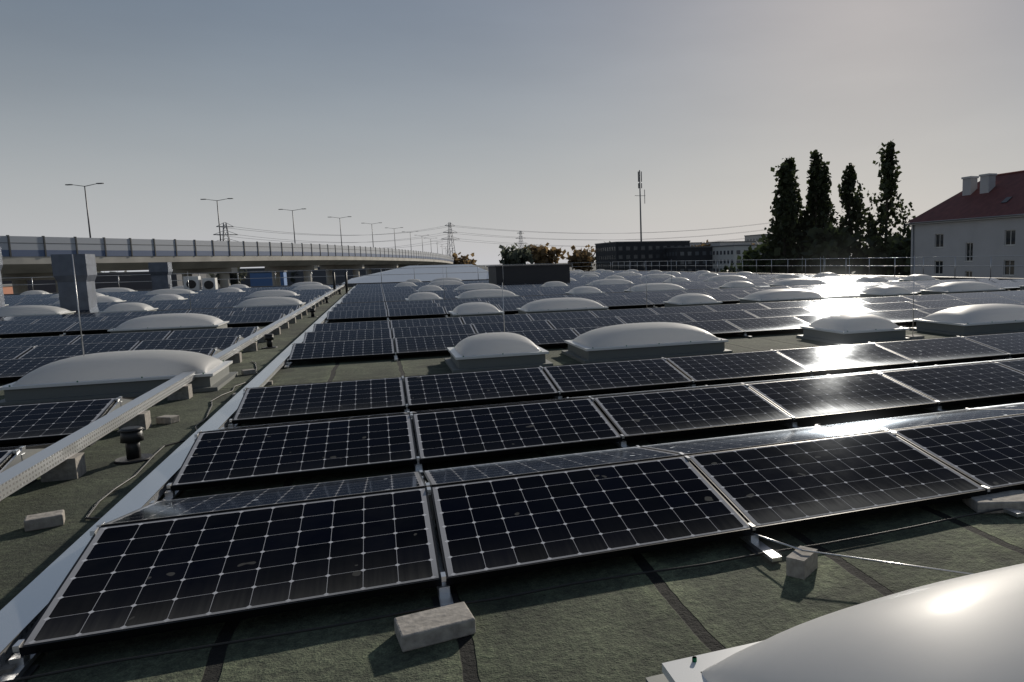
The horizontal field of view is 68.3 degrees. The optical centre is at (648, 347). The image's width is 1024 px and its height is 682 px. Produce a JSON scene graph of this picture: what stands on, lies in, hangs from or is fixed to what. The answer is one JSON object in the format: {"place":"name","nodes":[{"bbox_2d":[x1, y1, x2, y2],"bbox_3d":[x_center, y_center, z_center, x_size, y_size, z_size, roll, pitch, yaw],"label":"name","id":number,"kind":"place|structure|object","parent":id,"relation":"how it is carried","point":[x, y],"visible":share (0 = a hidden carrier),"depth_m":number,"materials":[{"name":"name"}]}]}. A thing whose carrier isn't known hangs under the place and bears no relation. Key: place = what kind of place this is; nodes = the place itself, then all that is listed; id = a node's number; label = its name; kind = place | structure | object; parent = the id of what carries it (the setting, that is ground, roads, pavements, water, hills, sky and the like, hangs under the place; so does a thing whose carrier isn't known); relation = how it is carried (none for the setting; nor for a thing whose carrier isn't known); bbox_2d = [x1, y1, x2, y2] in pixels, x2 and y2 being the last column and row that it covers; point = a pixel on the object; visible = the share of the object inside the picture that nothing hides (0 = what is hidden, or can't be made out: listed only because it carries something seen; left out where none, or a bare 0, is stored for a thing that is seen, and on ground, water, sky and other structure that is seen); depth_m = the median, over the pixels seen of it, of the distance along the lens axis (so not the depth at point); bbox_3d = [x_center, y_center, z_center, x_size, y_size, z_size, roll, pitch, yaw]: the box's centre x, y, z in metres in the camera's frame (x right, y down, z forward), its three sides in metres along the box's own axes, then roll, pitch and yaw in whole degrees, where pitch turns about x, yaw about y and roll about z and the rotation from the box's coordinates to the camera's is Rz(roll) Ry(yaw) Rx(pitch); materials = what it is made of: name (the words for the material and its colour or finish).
{"place":"outdoors","nodes":[
{"label":"outdoors","id":0,"kind":"place"},
{"bbox_2d":[2,271,205,292],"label":"building","id":1,"kind":"structure","parent":0,"point":[126,279],"depth_m":158.70,"materials":[{"name":"grey"}]},
{"bbox_2d":[1,256,453,293],"bbox_3d":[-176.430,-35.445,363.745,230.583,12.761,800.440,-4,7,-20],"label":"overpass","id":2,"kind":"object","parent":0,"point":[13,269],"depth_m":121.22,"materials":[{"name":"concrete"}]},
{"bbox_2d":[0,235,453,261],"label":"noise barrier","id":3,"kind":"object","parent":2,"relation":"on","point":[21,246],"visible":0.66,"depth_m":106.58,"materials":[{"name":"grey"}]},
{"bbox_2d":[65,183,455,254],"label":"street lights","id":4,"kind":"object","parent":2,"relation":"on","point":[232,198],"visible":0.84,"depth_m":126.29,"materials":[{"name":"grey metal"}]},
{"bbox_2d":[0,0,1023,271],"label":"sky","id":5,"kind":"structure","parent":0,"point":[537,116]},
{"bbox_2d":[206,262,899,286],"bbox_3d":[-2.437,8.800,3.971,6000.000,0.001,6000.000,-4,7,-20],"label":"ground","id":6,"kind":"structure","parent":0,"point":[485,268],"depth_m":1103.61,"materials":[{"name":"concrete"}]},
{"bbox_2d":[2,284,12,293],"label":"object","id":7,"kind":"object","parent":6,"relation":"on","point":[8,289],"depth_m":130.25,"materials":[{"name":"brown"}]},
{"bbox_2d":[213,222,238,241],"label":"power pylon","id":8,"kind":"object","parent":6,"relation":"on","point":[227,232],"visible":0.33,"depth_m":334.47,"materials":[{"name":"silver metal"}]},
{"bbox_2d":[209,267,247,285],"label":"tree","id":9,"kind":"object","parent":6,"relation":"on","point":[234,277],"visible":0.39,"depth_m":226.72,"materials":[{"name":"green plant"}]},
{"bbox_2d":[248,270,286,285],"bbox_3d":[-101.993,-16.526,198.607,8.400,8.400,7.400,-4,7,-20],"label":"truck","id":10,"kind":"object","parent":6,"relation":"on","point":[265,279],"visible":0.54,"depth_m":194.86,"materials":[{"name":"blue metal"}]},
{"bbox_2d":[290,271,297,282],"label":"tree","id":11,"kind":"object","parent":6,"relation":"on","point":[292,279],"visible":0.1,"depth_m":246.44,"materials":[{"name":"green plant"}]},
{"bbox_2d":[239,267,388,286],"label":"under bridge shed","id":12,"kind":"structure","parent":6,"relation":"on","point":[339,277],"depth_m":249.47,"materials":[{"name":"grey"}]},
{"bbox_2d":[342,264,488,283],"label":"neighbour hall roof","id":13,"kind":"structure","parent":6,"relation":"on","point":[453,271],"depth_m":66.78,"materials":[{"name":"silver metal"}]},
{"bbox_2d":[442,222,458,256],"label":"power pylon","id":14,"kind":"object","parent":6,"relation":"on","point":[449,229],"visible":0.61,"depth_m":483.35,"materials":[{"name":"silver metal"}]},
{"bbox_2d":[221,223,909,247],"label":"power lines","id":15,"kind":"object","parent":14,"relation":"attached to","point":[490,236],"visible":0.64,"depth_m":485.97,"materials":[{"name":"silver metal"}]},
{"bbox_2d":[452,252,476,264],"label":"distant tree","id":16,"kind":"object","parent":6,"relation":"on","point":[462,260],"visible":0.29,"depth_m":349.46,"materials":[{"name":"brown plant"}]},
{"bbox_2d":[0,287,1023,681],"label":"roof slab","id":17,"kind":"structure","parent":6,"relation":"on","point":[634,629],"depth_m":3.75,"materials":[{"name":"grey concrete"}]},
{"bbox_2d":[0,247,171,310],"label":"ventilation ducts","id":18,"kind":"object","parent":17,"relation":"on","point":[85,269],"visible":0.93,"depth_m":28.32,"materials":[{"name":"silver metal"}]},
{"bbox_2d":[0,285,338,485],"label":"solar array","id":19,"kind":"object","parent":17,"relation":"on","point":[19,359],"visible":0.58,"depth_m":15.87,"materials":[{"name":"black"}]},
{"bbox_2d":[0,284,344,500],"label":"cable tray","id":20,"kind":"object","parent":17,"relation":"on","point":[63,459],"visible":0.88,"depth_m":6.91,"materials":[{"name":"metal"}]},
{"bbox_2d":[0,286,354,675],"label":"cable tray","id":21,"kind":"object","parent":17,"relation":"on","point":[21,611],"visible":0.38,"depth_m":4.61,"materials":[{"name":"metal"}]},
{"bbox_2d":[183,276,217,289],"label":"air conditioning units","id":22,"kind":"object","parent":17,"relation":"on","point":[207,283],"visible":0.74,"depth_m":51.16,"materials":[{"name":"white metal"}]},
{"bbox_2d":[114,272,347,464],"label":"roof vents","id":23,"kind":"object","parent":17,"relation":"on","point":[131,437],"visible":0.96,"depth_m":6.46,"materials":[{"name":"black metal"}]},
{"bbox_2d":[2,361,1002,681],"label":"roof cables","id":24,"kind":"object","parent":17,"relation":"on","point":[416,609],"visible":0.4,"depth_m":3.66,"materials":[{"name":"black rubber"}]},
{"bbox_2d":[0,270,1023,681],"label":"solar array","id":25,"kind":"object","parent":17,"relation":"on","point":[170,562],"visible":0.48,"depth_m":5.49,"materials":[{"name":"black"}]},
{"bbox_2d":[0,269,1023,405],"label":"skylight domes","id":26,"kind":"structure","parent":17,"relation":"on","point":[131,373],"depth_m":13.95,"materials":[{"name":"plastic"}]},
{"bbox_2d":[2,255,1023,289],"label":"roof railing","id":27,"kind":"object","parent":17,"relation":"on","point":[477,266],"visible":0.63,"depth_m":57.72,"materials":[{"name":"grey metal"}]},
{"bbox_2d":[4,270,1023,294],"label":"roof parapet","id":28,"kind":"structure","parent":17,"relation":"on","point":[940,278],"depth_m":55.58,"materials":[{"name":"grey concrete"}]},
{"bbox_2d":[72,254,972,579],"bbox_3d":[-7.611,-1.446,19.375,52.300,1.900,40.854,-4,7,-20],"label":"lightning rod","id":29,"kind":"object","parent":17,"relation":"on","point":[800,562],"visible":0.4,"depth_m":3.85,"materials":[{"name":"grey"}]},
{"bbox_2d":[24,369,1023,651],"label":"concrete blocks","id":30,"kind":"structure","parent":17,"relation":"on","point":[434,625],"depth_m":3.35,"materials":[{"name":"concrete"}]},
{"bbox_2d":[486,264,570,283],"bbox_3d":[-8.015,-4.831,49.412,5.000,1.460,3.700,-4,7,-20],"label":"roof plant room","id":31,"kind":"object","parent":17,"relation":"on","point":[522,274],"visible":0.82,"depth_m":47.78,"materials":[{"name":"grey metal"}]},
{"bbox_2d":[646,563,1023,681],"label":"skylight dome","id":32,"kind":"structure","parent":17,"relation":"on","point":[968,628],"depth_m":2.46,"materials":[{"name":"plastic"}]},
{"bbox_2d":[498,243,535,264],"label":"distant tree","id":33,"kind":"object","parent":6,"relation":"on","point":[519,256],"visible":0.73,"depth_m":328.28,"materials":[{"name":"green plant"}]},
{"bbox_2d":[514,232,527,247],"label":"power pylon","id":34,"kind":"object","parent":6,"relation":"on","point":[520,240],"visible":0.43,"depth_m":638.08,"materials":[{"name":"silver metal"}]},
{"bbox_2d":[523,242,565,263],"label":"distant tree","id":35,"kind":"object","parent":6,"relation":"on","point":[542,253],"visible":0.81,"depth_m":341.56,"materials":[{"name":"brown plant"}]},
{"bbox_2d":[565,244,595,270],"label":"distant tree","id":36,"kind":"object","parent":6,"relation":"on","point":[578,257],"visible":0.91,"depth_m":343.30,"materials":[{"name":"brown plant"}]},
{"bbox_2d":[635,170,644,240],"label":"antenna mast","id":37,"kind":"object","parent":6,"relation":"on","point":[639,187],"visible":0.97,"depth_m":291.63,"materials":[{"name":"grey metal"}]},
{"bbox_2d":[595,241,689,270],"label":"dark office block","id":38,"kind":"structure","parent":6,"relation":"on","point":[622,253],"depth_m":280.91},
{"bbox_2d":[691,240,710,245],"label":"distant tree","id":39,"kind":"object","parent":6,"relation":"on","point":[703,244],"visible":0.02,"depth_m":325.59,"materials":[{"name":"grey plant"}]},
{"bbox_2d":[719,253,755,272],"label":"broadleaf tree","id":40,"kind":"object","parent":6,"relation":"on","point":[746,264],"visible":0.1,"depth_m":111.65,"materials":[{"name":"green plant"}]},
{"bbox_2d":[743,234,797,272],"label":"broadleaf tree","id":41,"kind":"object","parent":6,"relation":"on","point":[754,255],"visible":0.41,"depth_m":107.77,"materials":[{"name":"green plant"}]},
{"bbox_2d":[760,163,803,273],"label":"poplar tree","id":42,"kind":"object","parent":6,"relation":"on","point":[786,215],"visible":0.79,"depth_m":105.61,"materials":[{"name":"green plant"}]},
{"bbox_2d":[774,192,806,260],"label":"poplar tree","id":43,"kind":"object","parent":6,"relation":"on","point":[796,223],"visible":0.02,"depth_m":113.11,"materials":[{"name":"green plant"}]},
{"bbox_2d":[767,157,816,273],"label":"poplar tree","id":44,"kind":"object","parent":6,"relation":"on","point":[791,162],"visible":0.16,"depth_m":109.36,"materials":[{"name":"green plant"}]},
{"bbox_2d":[799,149,834,273],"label":"poplar tree","id":45,"kind":"object","parent":6,"relation":"on","point":[814,182],"visible":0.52,"depth_m":108.57,"materials":[{"name":"green plant"}]},
{"bbox_2d":[806,161,840,229],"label":"poplar tree","id":46,"kind":"object","parent":6,"relation":"on","point":[825,177],"visible":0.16,"depth_m":111.93,"materials":[{"name":"green plant"}]},
{"bbox_2d":[792,241,863,274],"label":"broadleaf tree","id":47,"kind":"object","parent":6,"relation":"on","point":[835,266],"visible":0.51,"depth_m":98.52,"materials":[{"name":"green plant"}]},
{"bbox_2d":[798,221,862,274],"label":"broadleaf tree","id":48,"kind":"object","parent":6,"relation":"on","point":[830,234],"visible":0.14,"depth_m":102.84,"materials":[{"name":"green plant"}]},
{"bbox_2d":[837,163,869,272],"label":"poplar tree","id":49,"kind":"object","parent":6,"relation":"on","point":[849,199],"visible":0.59,"depth_m":109.45,"materials":[{"name":"green plant"}]},
{"bbox_2d":[849,234,902,275],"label":"broadleaf tree","id":50,"kind":"object","parent":6,"relation":"on","point":[877,255],"visible":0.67,"depth_m":101.82,"materials":[{"name":"green plant"}]},
{"bbox_2d":[862,140,915,273],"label":"poplar tree","id":51,"kind":"object","parent":6,"relation":"on","point":[888,186],"visible":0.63,"depth_m":106.78,"materials":[{"name":"green plant"}]},
{"bbox_2d":[884,226,910,275],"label":"broadleaf tree","id":52,"kind":"object","parent":6,"relation":"on","point":[904,264],"visible":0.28,"depth_m":100.22,"materials":[{"name":"green plant"}]},
{"bbox_2d":[665,246,712,271],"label":"building","id":53,"kind":"structure","parent":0,"point":[690,255],"depth_m":274.84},
{"bbox_2d":[690,242,701,245],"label":"building","id":54,"kind":"structure","parent":0,"point":[694,243],"depth_m":392.54,"materials":[{"name":"grey concrete"}]},
{"bbox_2d":[700,241,762,245],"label":"building","id":55,"kind":"structure","parent":0,"point":[720,243],"depth_m":318.91,"materials":[{"name":"grey concrete"}]},
{"bbox_2d":[712,244,762,271],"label":"building","id":56,"kind":"structure","parent":0,"point":[725,254],"depth_m":264.67,"materials":[{"name":"grey paint"}]},
{"bbox_2d":[744,234,771,240],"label":"building","id":57,"kind":"structure","parent":0,"point":[752,237],"depth_m":349.70,"materials":[{"name":"grey concrete"}]},
{"bbox_2d":[905,170,1023,277],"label":"house","id":58,"kind":"structure","parent":0,"point":[984,216],"depth_m":76.52,"materials":[{"name":"paint"}]}
]}

